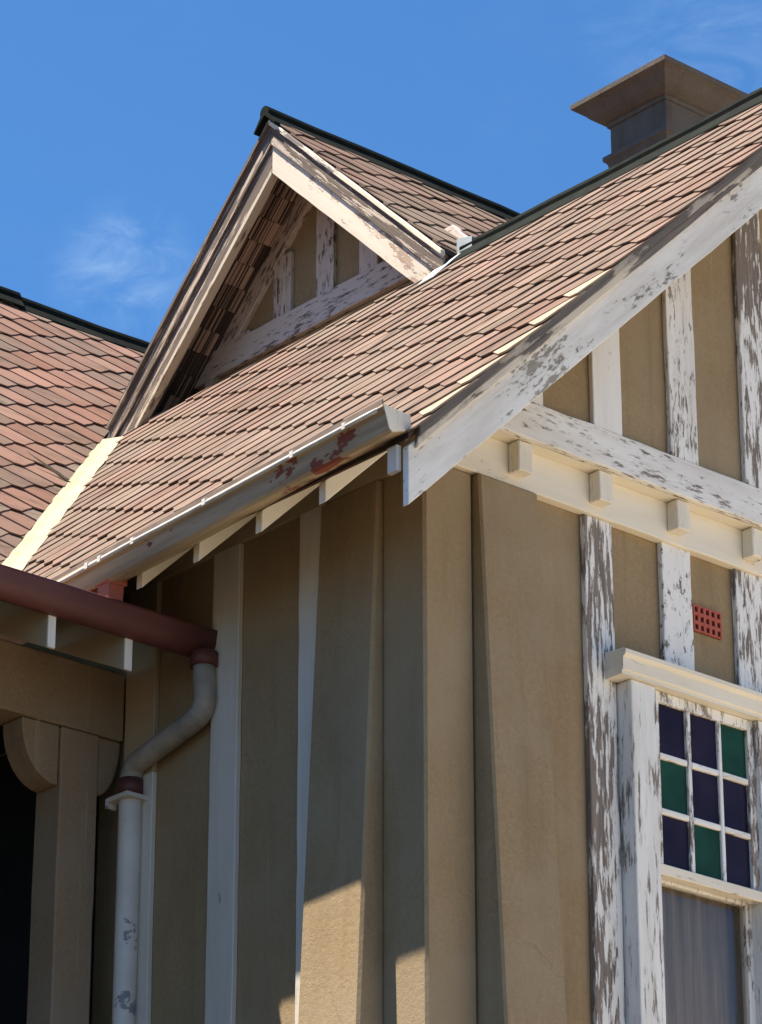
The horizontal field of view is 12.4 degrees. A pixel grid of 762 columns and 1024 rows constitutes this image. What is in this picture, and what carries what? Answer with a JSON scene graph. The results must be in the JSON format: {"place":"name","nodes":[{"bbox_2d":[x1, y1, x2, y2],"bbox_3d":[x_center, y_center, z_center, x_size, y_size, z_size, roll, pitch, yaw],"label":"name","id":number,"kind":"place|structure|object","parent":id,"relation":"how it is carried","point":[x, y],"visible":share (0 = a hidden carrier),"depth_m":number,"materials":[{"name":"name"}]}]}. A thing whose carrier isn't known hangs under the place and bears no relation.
{"place":"outdoors","nodes":[
{"label":"outdoors","id":0,"kind":"place"},
{"bbox_2d":[0,54,761,1023],"bbox_3d":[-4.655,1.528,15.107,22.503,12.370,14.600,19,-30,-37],"label":"house","id":1,"kind":"structure","parent":0,"point":[380,588],"depth_m":14.93,"materials":[{"name":"beige paint"}]},
{"bbox_2d":[605,647,761,1023],"bbox_3d":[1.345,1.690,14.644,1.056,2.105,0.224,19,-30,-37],"label":"window","id":2,"kind":"structure","parent":1,"relation":"in","point":[689,742],"depth_m":14.74,"materials":[{"name":"white paint"}]},
{"bbox_2d":[662,886,740,1023],"bbox_3d":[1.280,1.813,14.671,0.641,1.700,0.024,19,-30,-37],"label":"curtain","id":3,"kind":"object","parent":1,"relation":"hanging from","point":[701,960],"visible":0.35,"depth_m":14.70,"materials":[{"name":"grey fabric"}]},
{"bbox_2d":[0,0,761,342],"label":"sky","id":4,"kind":"structure","parent":0,"point":[127,127],"materials":[{"name":"blue"}]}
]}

